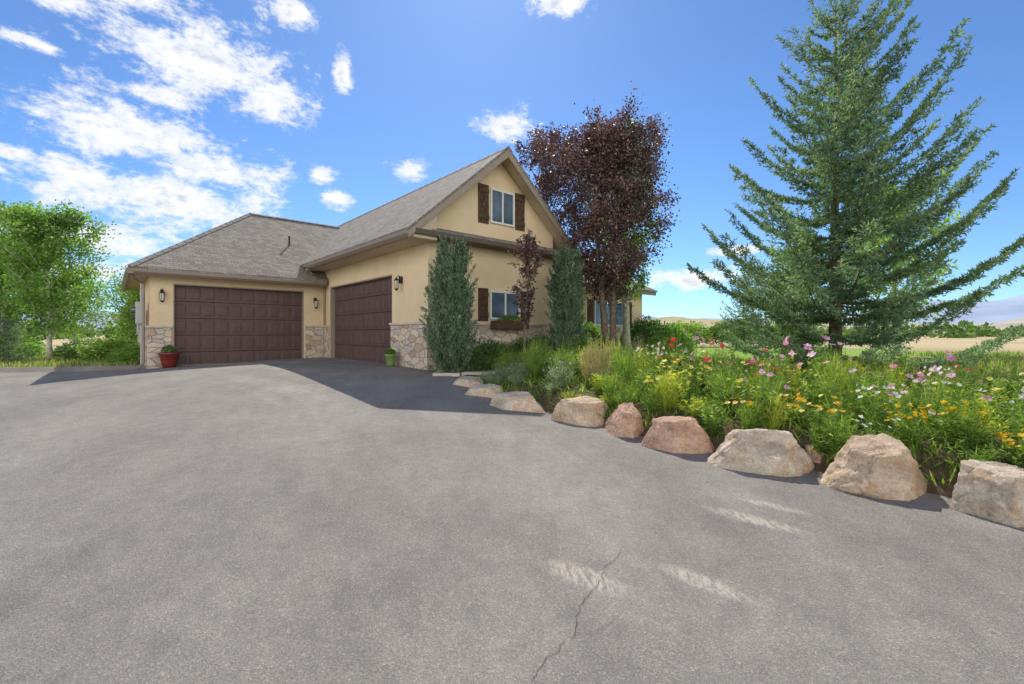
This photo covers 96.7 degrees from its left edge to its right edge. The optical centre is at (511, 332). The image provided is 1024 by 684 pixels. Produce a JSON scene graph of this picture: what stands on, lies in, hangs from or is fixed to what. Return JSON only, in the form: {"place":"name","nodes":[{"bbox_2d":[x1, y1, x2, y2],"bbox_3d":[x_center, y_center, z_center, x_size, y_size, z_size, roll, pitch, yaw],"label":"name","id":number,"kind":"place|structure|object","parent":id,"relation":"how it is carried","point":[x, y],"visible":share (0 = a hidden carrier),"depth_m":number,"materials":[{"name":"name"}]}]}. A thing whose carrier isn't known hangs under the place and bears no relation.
{"place":"outdoors","nodes":[
{"label":"outdoors","id":0,"kind":"place"},
{"bbox_2d":[432,369,496,375],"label":"walkway","id":1,"kind":"structure","parent":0,"point":[477,372],"depth_m":10.12,"materials":[{"name":"concrete"}]},
{"bbox_2d":[0,357,1023,683],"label":"driveway","id":2,"kind":"structure","parent":0,"point":[314,521],"depth_m":2.96,"materials":[{"name":"asphalt"}]},
{"bbox_2d":[158,352,180,367],"bbox_3d":[-9.929,0.782,13.186,0.540,0.440,0.540,0,0,0],"label":"flower pot","id":3,"kind":"object","parent":2,"relation":"on","point":[169,360],"visible":0.98,"depth_m":13.03,"materials":[{"name":"red ceramic"}]},
{"bbox_2d":[0,349,1023,375],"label":"grass","id":4,"kind":"structure","parent":0,"point":[997,359],"depth_m":13.72,"materials":[{"name":"green plant"}]},
{"bbox_2d":[0,0,1023,318],"label":"sky","id":5,"kind":"structure","parent":0,"point":[174,122],"materials":[{"name":"blue"}]},
{"bbox_2d":[16,294,1023,331],"bbox_3d":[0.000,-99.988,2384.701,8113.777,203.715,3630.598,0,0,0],"label":"mountains","id":6,"kind":"structure","parent":0,"point":[1008,309],"depth_m":1830.56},
{"bbox_2d":[22,333,1023,386],"bbox_3d":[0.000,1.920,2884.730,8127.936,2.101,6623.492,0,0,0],"label":"ground","id":7,"kind":"structure","parent":0,"point":[936,343],"depth_m":31.71,"materials":[{"name":"beige plant"}]},
{"bbox_2d":[0,317,38,366],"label":"spruce","id":8,"kind":"object","parent":7,"relation":"on","point":[8,349],"visible":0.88,"depth_m":15.60,"materials":[{"name":"green plant"}]},
{"bbox_2d":[0,333,53,357],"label":"shrub","id":9,"kind":"object","parent":7,"relation":"on","point":[37,344],"visible":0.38,"depth_m":19.14,"materials":[{"name":"green plant"}]},
{"bbox_2d":[0,229,72,335],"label":"poplar tree","id":10,"kind":"object","parent":7,"relation":"on","point":[5,308],"visible":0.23,"depth_m":20.42,"materials":[{"name":"green plant"}]},
{"bbox_2d":[0,199,120,358],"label":"poplar tree","id":11,"kind":"object","parent":7,"relation":"on","point":[46,236],"visible":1,"depth_m":18.25,"materials":[{"name":"green plant"}]},
{"bbox_2d":[35,275,120,343],"bbox_3d":[-24.003,-1.083,25.171,4.734,4.771,4.696,0,0,40],"label":"young tree","id":12,"kind":"object","parent":7,"relation":"on","point":[90,313],"visible":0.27,"depth_m":25.05,"materials":[{"name":"green plant"}]},
{"bbox_2d":[50,337,111,360],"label":"shrub","id":13,"kind":"object","parent":7,"relation":"on","point":[65,350],"visible":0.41,"depth_m":17.55,"materials":[{"name":"green plant"}]},
{"bbox_2d":[75,336,137,360],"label":"shrub","id":14,"kind":"object","parent":7,"relation":"on","point":[109,345],"visible":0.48,"depth_m":16.62,"materials":[{"name":"green plant"}]},
{"bbox_2d":[81,265,136,341],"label":"young tree","id":15,"kind":"object","parent":7,"relation":"on","point":[113,302],"visible":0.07,"depth_m":24.09,"materials":[{"name":"green plant"}]},
{"bbox_2d":[101,273,138,340],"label":"young tree","id":16,"kind":"object","parent":7,"relation":"on","point":[119,309],"visible":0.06,"depth_m":18.81,"materials":[{"name":"green plant"}]},
{"bbox_2d":[101,343,139,364],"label":"shrub","id":17,"kind":"object","parent":7,"relation":"on","point":[133,352],"visible":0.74,"depth_m":15.22,"materials":[{"name":"green plant"}]},
{"bbox_2d":[107,289,139,343],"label":"young tree","id":18,"kind":"object","parent":7,"relation":"on","point":[123,320],"visible":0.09,"depth_m":16.96,"materials":[{"name":"green plant"}]},
{"bbox_2d":[121,146,657,369],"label":"house","id":19,"kind":"structure","parent":7,"relation":"on","point":[251,287],"depth_m":13.71,"materials":[{"name":"paint"}]},
{"bbox_2d":[173,284,303,364],"bbox_3d":[-8.749,-0.190,14.818,3.690,2.560,0.200,0,0,-42],"label":"garage door","id":20,"kind":"structure","parent":19,"relation":"in","point":[212,324],"depth_m":14.71,"materials":[{"name":"paint"}]},
{"bbox_2d":[330,274,391,362],"bbox_3d":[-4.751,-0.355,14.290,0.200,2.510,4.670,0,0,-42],"label":"garage door","id":21,"kind":"structure","parent":19,"relation":"in","point":[360,311],"depth_m":14.30,"materials":[{"name":"paint"}]},
{"bbox_2d":[478,183,524,230],"bbox_3d":[-0.258,-3.460,12.594,1.668,1.040,0.058,0,0,-41],"label":"window","id":22,"kind":"structure","parent":19,"relation":"in","point":[506,208],"depth_m":12.57,"materials":[{"name":"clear glass"}]},
{"bbox_2d":[478,288,529,328],"bbox_3d":[-0.085,-0.655,12.547,1.868,1.090,0.356,0,0,-42],"label":"window","id":23,"kind":"structure","parent":19,"relation":"in","point":[500,302],"depth_m":12.40,"materials":[{"name":"clear glass"}]},
{"bbox_2d":[587,299,631,326],"bbox_3d":[4.532,-0.880,20.838,3.328,1.200,0.058,0,0,-41],"label":"window","id":24,"kind":"structure","parent":19,"relation":"in","point":[593,311],"depth_m":20.28,"materials":[{"name":"clear glass"}]},
{"bbox_2d":[419,232,480,373],"bbox_3d":[-1.384,-0.562,10.329,1.410,3.369,1.368,0,0,8],"label":"juniper tree","id":25,"kind":"object","parent":7,"relation":"on","point":[452,347],"visible":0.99,"depth_m":10.07,"materials":[{"name":"green plant"}]},
{"bbox_2d":[476,338,513,362],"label":"shrub","id":26,"kind":"object","parent":7,"relation":"on","point":[493,345],"visible":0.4,"depth_m":11.41,"materials":[{"name":"green plant"}]},
{"bbox_2d":[10,318,1023,339],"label":"distant trees","id":27,"kind":"object","parent":7,"relation":"on","point":[971,330],"visible":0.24,"depth_m":87.30,"materials":[{"name":"green plant"}]},
{"bbox_2d":[511,125,587,226],"bbox_3d":[1.360,-3.113,16.141,3.015,8.277,2.450,0,0,-39],"label":"plum tree","id":28,"kind":"object","parent":7,"relation":"on","point":[542,180],"visible":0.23,"depth_m":15.79,"materials":[{"name":"purple plant"}]},
{"bbox_2d":[520,81,681,352],"bbox_3d":[2.947,-3.079,13.736,4.780,8.219,3.850,0,0,-21],"label":"plum tree","id":29,"kind":"object","parent":7,"relation":"on","point":[603,162],"visible":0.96,"depth_m":13.32,"materials":[{"name":"purple plant"}]},
{"bbox_2d":[667,320,720,345],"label":"shrub","id":30,"kind":"object","parent":7,"relation":"on","point":[695,327],"visible":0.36,"depth_m":27.59,"materials":[{"name":"green plant"}]},
{"bbox_2d":[703,318,764,346],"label":"shrub","id":31,"kind":"object","parent":7,"relation":"on","point":[715,329],"visible":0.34,"depth_m":27.74,"materials":[{"name":"green plant"}]},
{"bbox_2d":[686,0,1023,372],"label":"spruce tree","id":32,"kind":"object","parent":7,"relation":"on","point":[833,165],"visible":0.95,"depth_m":10.20,"materials":[{"name":"green plant"}]},
{"bbox_2d":[643,316,827,330],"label":"hill","id":33,"kind":"structure","parent":0,"point":[675,319],"depth_m":365.35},
{"bbox_2d":[457,370,1022,496],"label":"garden bed","id":34,"kind":"object","parent":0,"point":[932,487],"visible":0.02,"depth_m":4.71,"materials":[{"name":"soil"}]},
{"bbox_2d":[453,376,483,386],"bbox_3d":[-0.900,0.967,8.950,0.450,0.210,0.900,0,0,-41],"label":"boulder","id":35,"kind":"object","parent":34,"relation":"on","point":[467,381],"visible":0.68,"depth_m":8.79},
{"bbox_2d":[462,355,495,371],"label":"shrub","id":36,"kind":"object","parent":34,"relation":"on","point":[477,364],"visible":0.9,"depth_m":10.47,"materials":[{"name":"green plant"}]},
{"bbox_2d":[465,343,499,369],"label":"shrub","id":37,"kind":"object","parent":34,"relation":"on","point":[479,351],"visible":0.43,"depth_m":10.95,"materials":[{"name":"green plant"}]},
{"bbox_2d":[465,384,503,397],"bbox_3d":[-0.460,1.014,7.950,1.000,0.250,0.500,0,0,43],"label":"boulder","id":38,"kind":"object","parent":34,"relation":"on","point":[487,390],"visible":0.62,"depth_m":7.79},
{"bbox_2d":[489,391,545,412],"bbox_3d":[0.100,1.056,6.980,1.050,0.300,0.500,0,0,26],"label":"boulder","id":39,"kind":"object","parent":34,"relation":"on","point":[520,401],"visible":0.76,"depth_m":6.81,"materials":[{"name":"stone"}]},
{"bbox_2d":[506,229,552,351],"bbox_3d":[0.414,-0.800,11.414,0.945,3.642,1.022,0,0,42],"label":"plum tree","id":40,"kind":"object","parent":34,"relation":"on","point":[530,248],"visible":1,"depth_m":11.25,"materials":[{"name":"purple plant"}]},
{"bbox_2d":[519,341,549,380],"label":"shrub","id":41,"kind":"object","parent":34,"relation":"on","point":[537,370],"depth_m":7.69,"materials":[{"name":"green plant"}]},
{"bbox_2d":[544,361,576,385],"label":"flowering plant","id":42,"kind":"object","parent":34,"relation":"on","point":[561,374],"visible":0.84,"depth_m":7.15,"materials":[{"name":"green plant"}]},
{"bbox_2d":[543,337,579,378],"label":"shrub","id":43,"kind":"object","parent":34,"relation":"on","point":[557,357],"depth_m":7.56,"materials":[{"name":"green plant"}]},
{"bbox_2d":[543,244,588,355],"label":"juniper tree","id":44,"kind":"object","parent":34,"relation":"on","point":[566,294],"visible":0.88,"depth_m":12.23,"materials":[{"name":"green plant"}]},
{"bbox_2d":[551,396,608,426],"bbox_3d":[0.919,1.068,6.236,0.801,0.380,0.464,0,0,39],"label":"boulder","id":45,"kind":"object","parent":34,"relation":"on","point":[582,410],"visible":0.76,"depth_m":6.09,"materials":[{"name":"stone"}]},
{"bbox_2d":[560,334,601,353],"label":"shrub","id":46,"kind":"object","parent":34,"relation":"on","point":[577,342],"visible":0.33,"depth_m":12.20,"materials":[{"name":"green plant"}]},
{"bbox_2d":[578,335,604,385],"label":"ornamental grass","id":47,"kind":"object","parent":34,"relation":"on","point":[587,373],"depth_m":7.28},
{"bbox_2d":[588,333,615,383],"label":"ornamental grass","id":48,"kind":"object","parent":34,"relation":"on","point":[602,363],"depth_m":7.11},
{"bbox_2d":[600,371,620,397],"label":"leafy plant","id":49,"kind":"object","parent":34,"relation":"on","point":[610,385],"visible":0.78,"depth_m":6.27,"materials":[{"name":"green plant"}]},
{"bbox_2d":[607,372,639,406],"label":"ornamental grass","id":50,"kind":"object","parent":34,"relation":"on","point":[628,397],"depth_m":5.96,"materials":[{"name":"green plant"}]},
{"bbox_2d":[605,402,643,437],"bbox_3d":[1.400,1.087,5.660,0.460,0.420,0.500,0,0,-11],"label":"boulder","id":51,"kind":"object","parent":34,"relation":"on","point":[624,419],"visible":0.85,"depth_m":5.51,"materials":[{"name":"stone"}]},
{"bbox_2d":[607,337,643,389],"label":"ornamental grass","id":52,"kind":"object","parent":34,"relation":"on","point":[624,367],"depth_m":6.69,"materials":[{"name":"green plant"}]},
{"bbox_2d":[625,347,653,383],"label":"flowering plant","id":53,"kind":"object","parent":34,"relation":"on","point":[643,361],"depth_m":7.01,"materials":[{"name":"green plant"}]},
{"bbox_2d":[637,377,665,412],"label":"shrub","id":54,"kind":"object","parent":34,"relation":"on","point":[649,400],"depth_m":5.74,"materials":[{"name":"green plant"}]},
{"bbox_2d":[653,370,681,411],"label":"ornamental grass","id":55,"kind":"object","parent":34,"relation":"on","point":[664,403],"depth_m":5.65,"materials":[{"name":"green plant"}]},
{"bbox_2d":[646,359,689,408],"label":"flowering plant","id":56,"kind":"object","parent":34,"relation":"on","point":[662,385],"visible":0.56,"depth_m":5.72,"materials":[{"name":"green plant"}]},
{"bbox_2d":[641,416,713,453],"bbox_3d":[1.861,1.135,5.117,0.753,0.400,0.549,0,0,39],"label":"boulder","id":57,"kind":"object","parent":34,"relation":"on","point":[678,434],"visible":0.85,"depth_m":4.94,"materials":[{"name":"stone"}]},
{"bbox_2d":[668,350,708,393],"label":"flowering plant","id":58,"kind":"object","parent":34,"relation":"on","point":[697,372],"visible":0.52,"depth_m":6.46,"materials":[{"name":"green plant"}]},
{"bbox_2d":[672,361,707,400],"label":"flowering plant","id":59,"kind":"object","parent":34,"relation":"on","point":[691,388],"visible":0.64,"depth_m":6.01,"materials":[{"name":"green plant"}]},
{"bbox_2d":[675,393,711,415],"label":"leafy plant","id":60,"kind":"object","parent":34,"relation":"on","point":[694,405],"visible":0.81,"depth_m":5.43,"materials":[{"name":"green plant"}]},
{"bbox_2d":[696,400,733,435],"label":"leafy plant","id":61,"kind":"object","parent":34,"relation":"on","point":[711,420],"visible":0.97,"depth_m":5.08,"materials":[{"name":"green plant"}]},
{"bbox_2d":[698,361,749,412],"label":"flowering plant","id":62,"kind":"object","parent":34,"relation":"on","point":[730,396],"visible":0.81,"depth_m":5.49,"materials":[{"name":"green plant"}]},
{"bbox_2d":[702,360,749,406],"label":"flowering plant","id":63,"kind":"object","parent":34,"relation":"on","point":[728,384],"depth_m":5.76,"materials":[{"name":"green plant"}]},
{"bbox_2d":[476,355,1023,486],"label":"ground cover","id":64,"kind":"object","parent":34,"relation":"on","point":[913,449],"visible":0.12,"depth_m":5.32,"materials":[{"name":"green plant"}]},
{"bbox_2d":[729,392,771,429],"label":"ornamental grass","id":65,"kind":"object","parent":34,"relation":"on","point":[747,421],"depth_m":4.88,"materials":[{"name":"green plant"}]},
{"bbox_2d":[737,359,779,402],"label":"flowering plant","id":66,"kind":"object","parent":34,"relation":"on","point":[754,383],"depth_m":5.54,"materials":[{"name":"green plant"}]},
{"bbox_2d":[707,428,814,476],"bbox_3d":[2.481,1.159,4.496,0.986,0.430,0.606,0,0,-11],"label":"boulder","id":67,"kind":"object","parent":34,"relation":"on","point":[770,452],"visible":0.96,"depth_m":4.38,"materials":[{"name":"stone"}]},
{"bbox_2d":[736,381,785,419],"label":"leafy plant","id":68,"kind":"object","parent":34,"relation":"on","point":[763,394],"visible":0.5,"depth_m":5.02,"materials":[{"name":"green plant"}]},
{"bbox_2d":[743,358,790,405],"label":"flowering plant","id":69,"kind":"object","parent":34,"relation":"on","point":[768,373],"visible":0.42,"depth_m":5.32,"materials":[{"name":"green plant"}]},
{"bbox_2d":[754,394,792,430],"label":"ornamental grass","id":70,"kind":"object","parent":34,"relation":"on","point":[771,422],"depth_m":4.84,"materials":[{"name":"green plant"}]},
{"bbox_2d":[760,336,805,400],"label":"flowering plant","id":71,"kind":"object","parent":34,"relation":"on","point":[783,356],"visible":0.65,"depth_m":5.99,"materials":[{"name":"green plant"}]},
{"bbox_2d":[775,389,813,426],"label":"flowering plant","id":72,"kind":"object","parent":34,"relation":"on","point":[799,409],"visible":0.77,"depth_m":4.85,"materials":[{"name":"green plant"}]},
{"bbox_2d":[787,366,829,408],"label":"flowering plant","id":73,"kind":"object","parent":34,"relation":"on","point":[804,382],"visible":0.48,"depth_m":5.51,"materials":[{"name":"green plant"}]},
{"bbox_2d":[803,414,836,452],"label":"leafy plant","id":74,"kind":"object","parent":34,"relation":"on","point":[820,444],"visible":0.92,"depth_m":4.49,"materials":[{"name":"green plant"}]},
{"bbox_2d":[798,357,841,397],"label":"leafy plant","id":75,"kind":"object","parent":34,"relation":"on","point":[810,374],"visible":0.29,"depth_m":5.95,"materials":[{"name":"green plant"}]},
{"bbox_2d":[797,379,844,412],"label":"leafy plant","id":76,"kind":"object","parent":34,"relation":"on","point":[817,398],"visible":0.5,"depth_m":5.40,"materials":[{"name":"green plant"}]},
{"bbox_2d":[792,394,854,427],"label":"flowering plant","id":77,"kind":"object","parent":34,"relation":"on","point":[833,414],"visible":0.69,"depth_m":4.75,"materials":[{"name":"green plant"}]},
{"bbox_2d":[811,352,853,403],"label":"ornamental grass","id":78,"kind":"object","parent":34,"relation":"on","point":[841,375],"depth_m":5.81,"materials":[{"name":"green plant"}]},
{"bbox_2d":[804,335,868,421],"bbox_3d":[3.597,0.519,5.054,0.575,0.986,0.408,-6,2,25],"label":"flowering plant","id":79,"kind":"object","parent":34,"relation":"on","point":[821,378],"visible":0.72,"depth_m":5.08,"materials":[{"name":"green plant"}]},
{"bbox_2d":[821,411,863,455],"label":"leafy plant","id":80,"kind":"object","parent":34,"relation":"on","point":[840,444],"visible":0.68,"depth_m":4.38,"materials":[{"name":"green plant"}]},
{"bbox_2d":[840,363,887,424],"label":"leafy plant","id":81,"kind":"object","parent":34,"relation":"on","point":[862,399],"visible":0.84,"depth_m":4.85,"materials":[{"name":"green plant"}]},
{"bbox_2d":[820,433,927,500],"bbox_3d":[3.209,1.161,4.019,0.835,0.500,0.601,0,0,-23],"label":"boulder","id":82,"kind":"object","parent":34,"relation":"on","point":[883,466],"visible":0.89,"depth_m":3.88,"materials":[{"name":"stone"}]},
{"bbox_2d":[855,355,903,402],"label":"flowering plant","id":83,"kind":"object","parent":34,"relation":"on","point":[879,380],"depth_m":5.64,"materials":[{"name":"green plant"}]},
{"bbox_2d":[851,381,913,431],"bbox_3d":[3.733,0.766,4.603,0.523,0.556,0.421,-7,-5,32],"label":"flowering plant","id":84,"kind":"object","parent":34,"relation":"on","point":[879,414],"visible":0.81,"depth_m":4.57,"materials":[{"name":"green plant"}]},
{"bbox_2d":[872,364,924,421],"bbox_3d":[4.149,0.677,4.994,0.358,0.675,0.477,7,3,-31],"label":"flowering plant","id":85,"kind":"object","parent":34,"relation":"on","point":[919,373],"visible":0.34,"depth_m":4.92,"materials":[{"name":"green plant"}]},
{"bbox_2d":[877,374,935,430],"bbox_3d":[4.022,0.733,4.673,0.437,0.624,0.440,0,0,29],"label":"flowering plant","id":86,"kind":"object","parent":34,"relation":"on","point":[903,392],"visible":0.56,"depth_m":4.66,"materials":[{"name":"green plant"}]},
{"bbox_2d":[884,404,929,448],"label":"flowering plant","id":87,"kind":"object","parent":34,"relation":"on","point":[905,427],"visible":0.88,"depth_m":4.27,"materials":[{"name":"green plant"}]},
{"bbox_2d":[905,366,961,430],"bbox_3d":[4.275,0.679,4.602,0.534,0.723,0.441,3,4,-2],"label":"flowering plant","id":88,"kind":"object","parent":34,"relation":"on","point":[924,403],"visible":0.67,"depth_m":4.59,"materials":[{"name":"green plant"}]},
{"bbox_2d":[913,350,991,424],"bbox_3d":[4.552,0.601,4.758,0.645,0.868,0.350,4,-3,40],"label":"flowering plant","id":89,"kind":"object","parent":34,"relation":"on","point":[950,357],"visible":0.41,"depth_m":4.75,"materials":[{"name":"green plant"}]},
{"bbox_2d":[917,400,990,449],"bbox_3d":[4.055,0.844,4.187,0.478,0.462,0.451,0,0,-3],"label":"flowering plant","id":90,"kind":"object","parent":34,"relation":"on","point":[941,422],"visible":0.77,"depth_m":4.19,"materials":[{"name":"green plant"}]},
{"bbox_2d":[929,371,983,417],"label":"leafy plant","id":91,"kind":"object","parent":34,"relation":"on","point":[957,394],"visible":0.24,"depth_m":4.66,"materials":[{"name":"green plant"}]},
{"bbox_2d":[938,393,1003,450],"bbox_3d":[4.122,0.808,4.109,0.370,0.541,0.428,0,0,-23],"label":"leafy plant","id":92,"kind":"object","parent":34,"relation":"on","point":[965,430],"visible":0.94,"depth_m":4.09,"materials":[{"name":"green plant"}]},
{"bbox_2d":[938,439,1005,469],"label":"leafy plant","id":93,"kind":"object","parent":34,"relation":"on","point":[982,456],"visible":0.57,"depth_m":3.83,"materials":[{"name":"green plant"}]},
{"bbox_2d":[948,393,1013,438],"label":"flowering plant","id":94,"kind":"object","parent":34,"relation":"on","point":[985,408],"visible":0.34,"depth_m":4.30,"materials":[{"name":"green plant"}]},
{"bbox_2d":[950,459,1023,526],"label":"boulder","id":95,"kind":"object","parent":34,"relation":"on","point":[992,490],"visible":0.83,"depth_m":3.45,"materials":[{"name":"stone"}]},
{"bbox_2d":[964,368,1023,421],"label":"flowering plant","id":96,"kind":"object","parent":34,"relation":"on","point":[998,395],"visible":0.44,"depth_m":4.92,"materials":[{"name":"green plant"}]},
{"bbox_2d":[978,388,1023,433],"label":"flowering plant","id":97,"kind":"object","parent":34,"relation":"on","point":[1016,405],"visible":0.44,"depth_m":4.52,"materials":[{"name":"green plant"}]},
{"bbox_2d":[981,375,1023,402],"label":"leafy plant","id":98,"kind":"object","parent":34,"relation":"on","point":[1008,386],"visible":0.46,"depth_m":5.92,"materials":[{"name":"green plant"}]},
{"bbox_2d":[995,430,1023,466],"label":"flowering plant","id":99,"kind":"object","parent":34,"relation":"on","point":[1019,447],"visible":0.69,"depth_m":3.79,"materials":[{"name":"green plant"}]},
{"bbox_2d":[1000,361,1023,393],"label":"leafy plant","id":100,"kind":"object","parent":34,"relation":"on","point":[1015,378],"visible":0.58,"depth_m":6.41,"materials":[{"name":"green plant"}]},
{"bbox_2d":[1001,397,1023,444],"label":"leafy plant","id":101,"kind":"object","parent":34,"relation":"on","point":[1020,417],"visible":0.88,"depth_m":4.00,"materials":[{"name":"green plant"}]},
{"bbox_2d":[641,347,1017,361],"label":"lawn","id":102,"kind":"structure","parent":0,"point":[853,351],"depth_m":19.65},
{"bbox_2d":[586,116,664,349],"bbox_3d":[4.340,-3.779,18.111,3.556,9.606,3.443,0,0,25],"label":"tree","id":103,"kind":"object","parent":102,"relation":"on","point":[626,319],"visible":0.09,"depth_m":18.06,"materials":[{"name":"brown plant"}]},
{"bbox_2d":[621,314,670,347],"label":"shrub","id":104,"kind":"object","parent":102,"relation":"on","point":[646,327],"visible":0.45,"depth_m":21.24,"materials":[{"name":"green plant"}]},
{"bbox_2d":[645,322,695,355],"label":"shrub","id":105,"kind":"object","parent":102,"relation":"on","point":[675,332],"visible":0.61,"depth_m":15.68,"materials":[{"name":"green plant"}]},
{"bbox_2d":[717,274,773,349],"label":"spruce","id":106,"kind":"object","parent":102,"relation":"on","point":[739,328],"visible":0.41,"depth_m":21.95,"materials":[{"name":"green plant"}]},
{"bbox_2d":[762,242,861,338],"bbox_3d":[11.219,-1.584,17.610,3.328,5.212,4.047,0,0,13],"label":"aspen tree","id":107,"kind":"object","parent":102,"relation":"on","point":[770,322],"visible":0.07,"depth_m":17.63,"materials":[{"name":"green plant"}]},
{"bbox_2d":[829,168,966,355],"bbox_3d":[13.769,-2.437,16.588,3.764,6.925,4.033,0,0,-40],"label":"aspen tree","id":108,"kind":"object","parent":102,"relation":"on","point":[894,285],"visible":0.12,"depth_m":15.94,"materials":[{"name":"green plant"}]},
{"bbox_2d":[816,318,1023,333],"bbox_3d":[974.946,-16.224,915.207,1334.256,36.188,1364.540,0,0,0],"label":"hill","id":109,"kind":"structure","parent":0,"point":[1006,324],"depth_m":798.22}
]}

